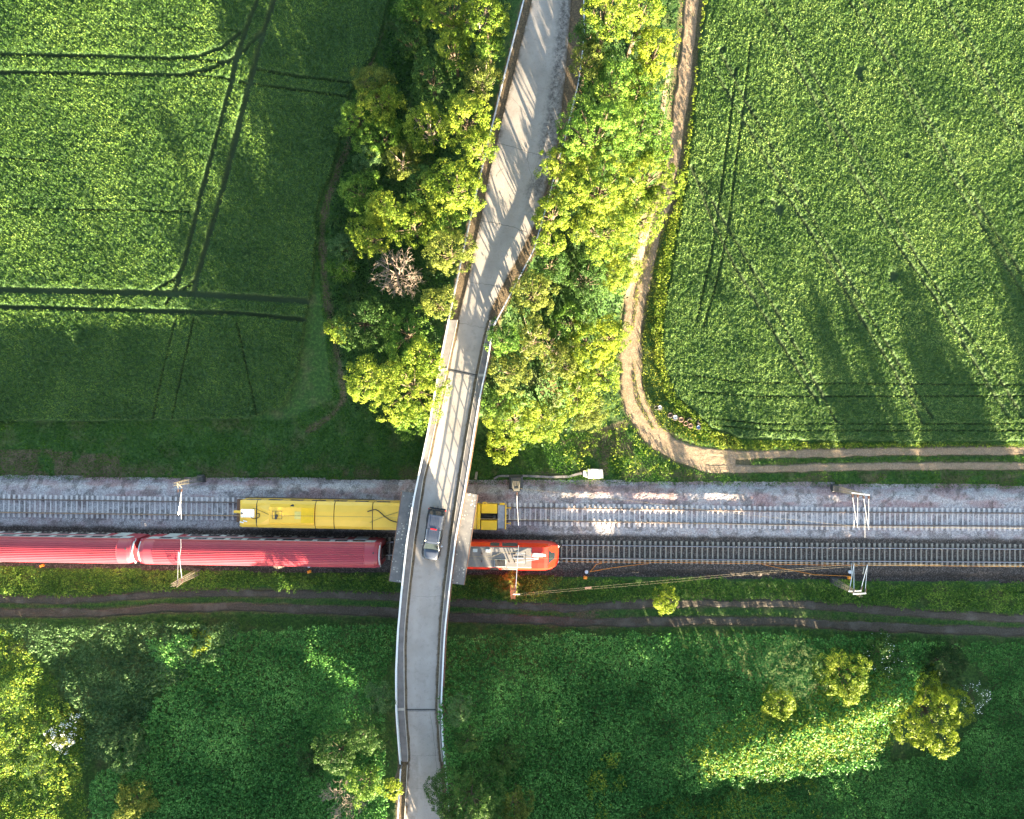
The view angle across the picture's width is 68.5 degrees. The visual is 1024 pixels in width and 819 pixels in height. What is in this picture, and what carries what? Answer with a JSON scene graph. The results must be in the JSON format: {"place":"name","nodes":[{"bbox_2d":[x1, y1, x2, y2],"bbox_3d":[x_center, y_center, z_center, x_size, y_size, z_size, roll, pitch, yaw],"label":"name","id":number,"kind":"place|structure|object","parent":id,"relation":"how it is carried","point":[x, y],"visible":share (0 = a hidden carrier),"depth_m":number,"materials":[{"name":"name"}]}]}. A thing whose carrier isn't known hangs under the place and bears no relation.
{"place":"outdoors","nodes":[
{"label":"outdoors","id":0,"kind":"place"},
{"bbox_2d":[405,0,570,818],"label":"road","id":1,"kind":"structure","parent":0,"point":[514,193],"depth_m":79.64,"materials":[{"name":"grey asphalt"}]},
{"bbox_2d":[421,507,445,559],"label":"pickup truck","id":2,"kind":"object","parent":1,"relation":"on","point":[434,529],"visible":1,"depth_m":78.02,"materials":[{"name":"blue paint"}]},
{"bbox_2d":[0,0,1023,818],"bbox_3d":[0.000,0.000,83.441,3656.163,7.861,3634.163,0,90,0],"label":"ground","id":3,"kind":"structure","parent":0,"point":[312,386],"depth_m":86.99,"materials":[{"name":"green plant"}]},
{"bbox_2d":[0,628,88,818],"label":"brush","id":4,"kind":"object","parent":3,"relation":"on","point":[6,810],"visible":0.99,"depth_m":84.58,"materials":[{"name":"green plant"}]},
{"bbox_2d":[43,707,92,754],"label":"shrub","id":5,"kind":"object","parent":3,"relation":"on","point":[69,742],"visible":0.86,"depth_m":84.42,"materials":[{"name":"white plant"}]},
{"bbox_2d":[0,621,240,769],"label":"brush","id":6,"kind":"object","parent":3,"relation":"on","point":[90,644],"visible":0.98,"depth_m":84.64,"materials":[{"name":"green plant"}]},
{"bbox_2d":[97,711,159,774],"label":"shrub","id":7,"kind":"object","parent":3,"relation":"on","point":[113,747],"visible":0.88,"depth_m":83.67,"materials":[{"name":"green plant"}]},
{"bbox_2d":[111,774,163,818],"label":"shrub","id":8,"kind":"object","parent":3,"relation":"on","point":[125,808],"visible":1,"depth_m":82.87,"materials":[{"name":"green plant"}]},
{"bbox_2d":[0,0,389,423],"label":"cereal crop","id":9,"kind":"object","parent":3,"relation":"on","point":[137,159],"visible":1,"depth_m":86.42,"materials":[{"name":"green plant"}]},
{"bbox_2d":[0,566,396,598],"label":"bank plants","id":10,"kind":"object","parent":3,"relation":"on","point":[132,572],"visible":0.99,"depth_m":86.26,"materials":[{"name":"green plant"}]},
{"bbox_2d":[87,623,396,818],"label":"thicket","id":11,"kind":"object","parent":3,"relation":"on","point":[108,811],"visible":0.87,"depth_m":84.39,"materials":[{"name":"green plant"}]},
{"bbox_2d":[311,728,362,776],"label":"tree","id":12,"kind":"object","parent":3,"relation":"on","point":[350,755],"visible":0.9,"depth_m":78.92,"materials":[{"name":"green plant"}]},
{"bbox_2d":[333,100,376,136],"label":"tree","id":13,"kind":"object","parent":3,"relation":"on","point":[350,109],"visible":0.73,"depth_m":81.81,"materials":[{"name":"green plant"}]},
{"bbox_2d":[337,168,383,214],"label":"tree","id":14,"kind":"object","parent":3,"relation":"on","point":[359,195],"visible":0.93,"depth_m":81.31,"materials":[{"name":"green plant"}]},
{"bbox_2d":[331,294,394,351],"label":"tree","id":15,"kind":"object","parent":3,"relation":"on","point":[351,334],"visible":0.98,"depth_m":79.80,"materials":[{"name":"green plant"}]},
{"bbox_2d":[343,763,384,808],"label":"tree","id":16,"kind":"object","parent":3,"relation":"on","point":[366,796],"visible":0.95,"depth_m":76.31,"materials":[{"name":"green plant"}]},
{"bbox_2d":[340,711,388,756],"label":"shrub","id":17,"kind":"object","parent":3,"relation":"on","point":[368,730],"visible":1,"depth_m":77.05,"materials":[{"name":"green plant"}]},
{"bbox_2d":[343,353,393,407],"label":"tree","id":18,"kind":"object","parent":3,"relation":"on","point":[355,393],"visible":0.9,"depth_m":77.39,"materials":[{"name":"green plant"}]},
{"bbox_2d":[344,215,392,258],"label":"tree","id":19,"kind":"object","parent":3,"relation":"on","point":[363,243],"visible":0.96,"depth_m":79.20,"materials":[{"name":"green plant"}]},
{"bbox_2d":[350,62,395,104],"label":"tree","id":20,"kind":"object","parent":3,"relation":"on","point":[367,70],"visible":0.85,"depth_m":80.28,"materials":[{"name":"green plant"}]},
{"bbox_2d":[362,681,395,716],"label":"shrub","id":21,"kind":"object","parent":3,"relation":"on","point":[378,706],"visible":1,"depth_m":77.92,"materials":[{"name":"green plant"}]},
{"bbox_2d":[353,82,407,131],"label":"tree","id":22,"kind":"object","parent":3,"relation":"on","point":[383,93],"visible":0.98,"depth_m":79.33,"materials":[{"name":"green plant"}]},
{"bbox_2d":[361,190,401,227],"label":"tree","id":23,"kind":"object","parent":3,"relation":"on","point":[372,203],"visible":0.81,"depth_m":79.19,"materials":[{"name":"green plant"}]},
{"bbox_2d":[351,105,412,165],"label":"tree","id":24,"kind":"object","parent":3,"relation":"on","point":[379,147],"visible":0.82,"depth_m":81.27,"materials":[{"name":"green plant"}]},
{"bbox_2d":[381,139,421,180],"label":"tree","id":25,"kind":"object","parent":3,"relation":"on","point":[406,148],"visible":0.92,"depth_m":80.53,"materials":[{"name":"green plant"}]},
{"bbox_2d":[379,305,432,361],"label":"tree","id":26,"kind":"object","parent":3,"relation":"on","point":[391,345],"visible":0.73,"depth_m":75.39,"materials":[{"name":"green plant"}]},
{"bbox_2d":[381,193,437,248],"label":"tree","id":27,"kind":"object","parent":3,"relation":"on","point":[419,232],"visible":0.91,"depth_m":75.92,"materials":[{"name":"green plant"}]},
{"bbox_2d":[368,352,451,428],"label":"tree","id":28,"kind":"object","parent":3,"relation":"on","point":[431,387],"visible":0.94,"depth_m":74.48,"materials":[{"name":"green plant"}]},
{"bbox_2d":[392,22,428,60],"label":"tree","id":29,"kind":"object","parent":3,"relation":"on","point":[414,46],"visible":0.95,"depth_m":81.17,"materials":[{"name":"green plant"}]},
{"bbox_2d":[391,0,430,32],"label":"tree","id":30,"kind":"object","parent":3,"relation":"on","point":[409,5],"visible":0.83,"depth_m":80.79,"materials":[{"name":"green plant"}]},
{"bbox_2d":[327,0,512,429],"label":"undergrowth","id":31,"kind":"object","parent":3,"relation":"on","point":[393,194],"visible":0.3,"depth_m":84.13,"materials":[{"name":"green plant"}]},
{"bbox_2d":[404,335,447,380],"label":"tree","id":32,"kind":"object","parent":3,"relation":"on","point":[416,342],"visible":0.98,"depth_m":73.41,"materials":[{"name":"green plant"}]},
{"bbox_2d":[402,100,454,154],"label":"tree","id":33,"kind":"object","parent":3,"relation":"on","point":[409,122],"visible":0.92,"depth_m":77.13,"materials":[{"name":"green plant"}]},
{"bbox_2d":[406,45,460,109],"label":"tree","id":34,"kind":"object","parent":3,"relation":"on","point":[424,63],"visible":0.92,"depth_m":78.90,"materials":[{"name":"green plant"}]},
{"bbox_2d":[420,284,457,321],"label":"tree","id":35,"kind":"object","parent":3,"relation":"on","point":[429,306],"visible":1,"depth_m":74.73,"materials":[{"name":"green plant"}]},
{"bbox_2d":[389,318,498,764],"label":"road bridge","id":36,"kind":"structure","parent":3,"relation":"on","point":[459,539],"depth_m":79.40,"materials":[{"name":"concrete"}]},
{"bbox_2d":[421,0,476,48],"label":"tree","id":37,"kind":"object","parent":3,"relation":"on","point":[450,20],"visible":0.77,"depth_m":78.26,"materials":[{"name":"green plant"}]},
{"bbox_2d":[421,226,478,276],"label":"tree","id":38,"kind":"object","parent":3,"relation":"on","point":[450,255],"visible":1,"depth_m":74.11,"materials":[{"name":"green plant"}]},
{"bbox_2d":[419,157,486,220],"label":"tree","id":39,"kind":"object","parent":3,"relation":"on","point":[446,184],"visible":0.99,"depth_m":74.23,"materials":[{"name":"green plant"}]},
{"bbox_2d":[434,26,478,78],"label":"tree","id":40,"kind":"object","parent":3,"relation":"on","point":[463,48],"visible":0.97,"depth_m":76.99,"materials":[{"name":"green plant"}]},
{"bbox_2d":[423,759,507,818],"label":"tree","id":41,"kind":"object","parent":3,"relation":"on","point":[482,807],"visible":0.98,"depth_m":75.90,"materials":[{"name":"green plant"}]},
{"bbox_2d":[437,89,500,153],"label":"tree","id":42,"kind":"object","parent":3,"relation":"on","point":[454,104],"visible":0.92,"depth_m":74.43,"materials":[{"name":"green plant"}]},
{"bbox_2d":[461,129,499,168],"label":"tree","id":43,"kind":"object","parent":3,"relation":"on","point":[469,154],"visible":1,"depth_m":74.14,"materials":[{"name":"green plant"}]},
{"bbox_2d":[461,58,504,101],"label":"tree","id":44,"kind":"object","parent":3,"relation":"on","point":[479,86],"visible":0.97,"depth_m":75.52,"materials":[{"name":"green plant"}]},
{"bbox_2d":[463,0,510,52],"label":"tree","id":45,"kind":"object","parent":3,"relation":"on","point":[497,20],"visible":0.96,"depth_m":75.20,"materials":[{"name":"green plant"}]},
{"bbox_2d":[479,387,517,420],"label":"tree","id":46,"kind":"object","parent":3,"relation":"on","point":[495,410],"visible":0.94,"depth_m":78.22,"materials":[{"name":"green plant"}]},
{"bbox_2d":[484,314,524,357],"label":"tree","id":47,"kind":"object","parent":3,"relation":"on","point":[510,338],"visible":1,"depth_m":74.23,"materials":[{"name":"green plant"}]},
{"bbox_2d":[486,734,525,777],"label":"shrub","id":48,"kind":"object","parent":3,"relation":"on","point":[504,748],"visible":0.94,"depth_m":79.35,"materials":[{"name":"green plant"}]},
{"bbox_2d":[488,352,532,395],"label":"tree","id":49,"kind":"object","parent":3,"relation":"on","point":[508,370],"visible":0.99,"depth_m":75.61,"materials":[{"name":"green plant"}]},
{"bbox_2d":[0,475,1023,582],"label":"ballast","id":50,"kind":"structure","parent":3,"relation":"on","point":[783,495],"depth_m":86.65,"materials":[{"name":"gravel"}]},
{"bbox_2d":[0,494,1023,530],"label":"railway track","id":51,"kind":"structure","parent":50,"relation":"on","point":[686,523],"depth_m":86.56,"materials":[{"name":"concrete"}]},
{"bbox_2d":[234,497,510,529],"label":"track maintenance machine","id":52,"kind":"object","parent":51,"relation":"on","point":[278,512],"visible":0.85,"depth_m":82.74,"materials":[{"name":"metal"}]},
{"bbox_2d":[13,531,1023,566],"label":"railway track","id":53,"kind":"structure","parent":50,"relation":"on","point":[884,547],"depth_m":86.56,"materials":[{"name":"metal"}]},
{"bbox_2d":[0,531,149,563],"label":"railway coach","id":54,"kind":"object","parent":53,"relation":"on","point":[73,547],"visible":0.98,"depth_m":81.94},
{"bbox_2d":[138,533,385,567],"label":"railway coach","id":55,"kind":"object","parent":53,"relation":"on","point":[352,552],"visible":0.99,"depth_m":81.93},
{"bbox_2d":[393,539,561,569],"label":"electric locomotive","id":56,"kind":"object","parent":53,"relation":"on","point":[531,554],"visible":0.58,"depth_m":82.53,"materials":[{"name":"red metal"}]},
{"bbox_2d":[481,395,543,451],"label":"tree","id":57,"kind":"object","parent":3,"relation":"on","point":[512,425],"visible":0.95,"depth_m":78.98,"materials":[{"name":"green plant"}]},
{"bbox_2d":[2,588,1023,648],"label":"grass","id":58,"kind":"structure","parent":3,"relation":"on","point":[566,613],"depth_m":86.94,"materials":[{"name":"green plant"}]},
{"bbox_2d":[499,782,534,818],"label":"tree","id":59,"kind":"object","parent":3,"relation":"on","point":[522,808],"visible":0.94,"depth_m":77.86,"materials":[{"name":"green plant"}]},
{"bbox_2d":[515,316,550,362],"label":"tree","id":60,"kind":"object","parent":3,"relation":"on","point":[531,342],"visible":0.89,"depth_m":75.89,"materials":[{"name":"green plant"}]},
{"bbox_2d":[507,268,560,320],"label":"tree","id":61,"kind":"object","parent":3,"relation":"on","point":[542,290],"visible":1,"depth_m":75.36,"materials":[{"name":"green plant"}]},
{"bbox_2d":[520,397,573,443],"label":"tree","id":62,"kind":"object","parent":3,"relation":"on","point":[545,420],"visible":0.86,"depth_m":80.80,"materials":[{"name":"green plant"}]},
{"bbox_2d":[532,246,570,282],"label":"tree","id":63,"kind":"object","parent":3,"relation":"on","point":[556,262],"visible":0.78,"depth_m":76.85,"materials":[{"name":"green plant"}]},
{"bbox_2d":[531,189,577,233],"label":"tree","id":64,"kind":"object","parent":3,"relation":"on","point":[562,203],"visible":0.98,"depth_m":73.94,"materials":[{"name":"green plant"}]},
{"bbox_2d":[533,141,579,191],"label":"tree","id":65,"kind":"object","parent":3,"relation":"on","point":[556,175],"visible":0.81,"depth_m":73.31,"materials":[{"name":"green plant"}]},
{"bbox_2d":[539,340,582,383],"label":"tree","id":66,"kind":"object","parent":3,"relation":"on","point":[559,363],"visible":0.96,"depth_m":78.81,"materials":[{"name":"green plant"}]},
{"bbox_2d":[548,300,598,344],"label":"tree","id":67,"kind":"object","parent":3,"relation":"on","point":[577,310],"visible":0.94,"depth_m":79.05,"materials":[{"name":"green plant"}]},
{"bbox_2d":[553,366,597,414],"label":"tree","id":68,"kind":"object","parent":3,"relation":"on","point":[587,395],"visible":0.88,"depth_m":80.59,"materials":[{"name":"green plant"}]},
{"bbox_2d":[477,0,684,457],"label":"undergrowth","id":69,"kind":"object","parent":3,"relation":"on","point":[622,49],"visible":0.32,"depth_m":82.74,"materials":[{"name":"green plant"}]},
{"bbox_2d":[554,248,617,312],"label":"tree","id":70,"kind":"object","parent":3,"relation":"on","point":[581,268],"visible":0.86,"depth_m":78.78,"materials":[{"name":"green plant"}]},
{"bbox_2d":[569,39,605,93],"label":"tree","id":71,"kind":"object","parent":3,"relation":"on","point":[594,56],"visible":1,"depth_m":72.67,"materials":[{"name":"green plant"}]},
{"bbox_2d":[560,316,620,371],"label":"tree","id":72,"kind":"object","parent":3,"relation":"on","point":[599,354],"visible":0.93,"depth_m":78.97,"materials":[{"name":"green plant"}]},
{"bbox_2d":[555,93,636,183],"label":"tree","id":73,"kind":"object","parent":3,"relation":"on","point":[615,123],"visible":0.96,"depth_m":71.19,"materials":[{"name":"green plant"}]},
{"bbox_2d":[576,351,623,394],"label":"tree","id":74,"kind":"object","parent":3,"relation":"on","point":[615,375],"visible":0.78,"depth_m":81.01,"materials":[{"name":"green plant"}]},
{"bbox_2d":[560,137,646,229],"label":"tree","id":75,"kind":"object","parent":3,"relation":"on","point":[584,189],"visible":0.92,"depth_m":72.50,"materials":[{"name":"green plant"}]},
{"bbox_2d":[567,202,639,266],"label":"tree","id":76,"kind":"object","parent":3,"relation":"on","point":[601,243],"visible":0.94,"depth_m":74.62,"materials":[{"name":"green plant"}]},
{"bbox_2d":[579,0,642,53],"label":"tree","id":77,"kind":"object","parent":3,"relation":"on","point":[606,17],"visible":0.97,"depth_m":71.84,"materials":[{"name":"green plant"}]},
{"bbox_2d":[578,48,648,114],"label":"tree","id":78,"kind":"object","parent":3,"relation":"on","point":[609,65],"visible":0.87,"depth_m":73.53,"materials":[{"name":"green plant"}]},
{"bbox_2d":[594,312,633,352],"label":"tree","id":79,"kind":"object","parent":3,"relation":"on","point":[621,335],"visible":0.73,"depth_m":81.41,"materials":[{"name":"green plant"}]},
{"bbox_2d":[598,257,642,294],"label":"tree","id":80,"kind":"object","parent":3,"relation":"on","point":[611,284],"visible":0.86,"depth_m":78.94,"materials":[{"name":"green plant"}]},
{"bbox_2d":[564,381,692,479],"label":"weeds","id":81,"kind":"object","parent":3,"relation":"on","point":[637,461],"visible":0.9,"depth_m":86.58,"materials":[{"name":"green plant"}]},
{"bbox_2d":[603,94,673,163],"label":"tree","id":82,"kind":"object","parent":3,"relation":"on","point":[648,134],"visible":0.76,"depth_m":75.15,"materials":[{"name":"green plant"}]},
{"bbox_2d":[610,189,667,248],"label":"tree","id":83,"kind":"object","parent":3,"relation":"on","point":[638,210],"visible":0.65,"depth_m":76.71,"materials":[{"name":"green plant"}]},
{"bbox_2d":[612,0,666,56],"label":"tree","id":84,"kind":"object","parent":3,"relation":"on","point":[656,18],"visible":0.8,"depth_m":74.89,"materials":[{"name":"green plant"}]},
{"bbox_2d":[614,142,684,209],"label":"tree","id":85,"kind":"object","parent":3,"relation":"on","point":[655,187],"visible":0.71,"depth_m":76.60,"materials":[{"name":"green plant"}]},
{"bbox_2d":[630,25,681,80],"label":"tree","id":86,"kind":"object","parent":3,"relation":"on","point":[661,48],"visible":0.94,"depth_m":75.68,"materials":[{"name":"green plant"}]},
{"bbox_2d":[651,0,709,433],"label":"verge plants","id":87,"kind":"object","parent":3,"relation":"on","point":[662,296],"visible":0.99,"depth_m":86.43,"materials":[{"name":"green plant"}]},
{"bbox_2d":[436,629,952,818],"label":"thicket","id":88,"kind":"object","parent":3,"relation":"on","point":[919,649],"visible":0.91,"depth_m":84.24,"materials":[{"name":"green plant"}]},
{"bbox_2d":[638,772,821,818],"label":"tall grass","id":89,"kind":"structure","parent":3,"relation":"on","point":[746,813],"depth_m":85.50,"materials":[{"name":"green plant"}]},
{"bbox_2d":[450,574,1023,615],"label":"bank plants","id":90,"kind":"object","parent":3,"relation":"on","point":[546,584],"visible":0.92,"depth_m":86.25,"materials":[{"name":"green plant"}]},
{"bbox_2d":[468,418,1023,489],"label":"grass","id":91,"kind":"structure","parent":3,"relation":"on","point":[835,462],"depth_m":86.91,"materials":[{"name":"green plant"}]},
{"bbox_2d":[759,683,799,724],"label":"tree","id":92,"kind":"object","parent":3,"relation":"on","point":[775,713],"visible":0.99,"depth_m":82.71,"materials":[{"name":"green plant"}]},
{"bbox_2d":[687,672,908,782],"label":"brush","id":93,"kind":"object","parent":3,"relation":"on","point":[846,755],"visible":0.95,"depth_m":82.90,"materials":[{"name":"green plant"}]},
{"bbox_2d":[599,641,1023,818],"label":"tall grass","id":94,"kind":"structure","parent":3,"relation":"on","point":[992,651],"depth_m":85.70,"materials":[{"name":"green plant"}]},
{"bbox_2d":[812,647,872,706],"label":"tree","id":95,"kind":"object","parent":3,"relation":"on","point":[852,690],"visible":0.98,"depth_m":82.56,"materials":[{"name":"green plant"}]},
{"bbox_2d":[661,0,1023,443],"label":"field crop","id":96,"kind":"object","parent":3,"relation":"on","point":[879,144],"visible":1,"depth_m":86.58,"materials":[{"name":"green plant"}]},
{"bbox_2d":[704,431,1023,450],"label":"verge plants","id":97,"kind":"object","parent":3,"relation":"on","point":[830,444],"visible":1,"depth_m":86.59,"materials":[{"name":"green plant"}]},
{"bbox_2d":[848,628,907,681],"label":"shrub","id":98,"kind":"object","parent":3,"relation":"on","point":[884,636],"visible":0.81,"depth_m":83.61,"materials":[{"name":"green plant"}]},
{"bbox_2d":[889,663,974,759],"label":"tree","id":99,"kind":"object","parent":3,"relation":"on","point":[939,697],"visible":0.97,"depth_m":82.61,"materials":[{"name":"green plant"}]},
{"bbox_2d":[918,635,969,687],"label":"shrub","id":100,"kind":"object","parent":3,"relation":"on","point":[963,661],"visible":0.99,"depth_m":83.72,"materials":[{"name":"green plant"}]},
{"bbox_2d":[0,602,1023,636],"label":"muddy path","id":101,"kind":"structure","parent":0,"point":[299,609],"depth_m":86.98,"materials":[{"name":"brown soil"}]},
{"bbox_2d":[0,588,1023,622],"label":"muddy path","id":102,"kind":"structure","parent":0,"point":[644,603],"depth_m":86.98,"materials":[{"name":"brown soil"}]},
{"bbox_2d":[619,0,735,472],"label":"dirt track","id":103,"kind":"structure","parent":0,"point":[665,442],"depth_m":86.98,"materials":[{"name":"beige soil"}]},
{"bbox_2d":[640,2,1018,451],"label":"grass","id":104,"kind":"structure","parent":0,"point":[662,346],"depth_m":86.88,"materials":[{"name":"green plant"}]},
{"bbox_2d":[706,446,1023,459],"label":"dirt track","id":105,"kind":"structure","parent":0,"point":[878,451],"depth_m":86.98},
{"bbox_2d":[706,462,1023,472],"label":"dirt track","id":106,"kind":"structure","parent":0,"point":[831,467],"depth_m":86.98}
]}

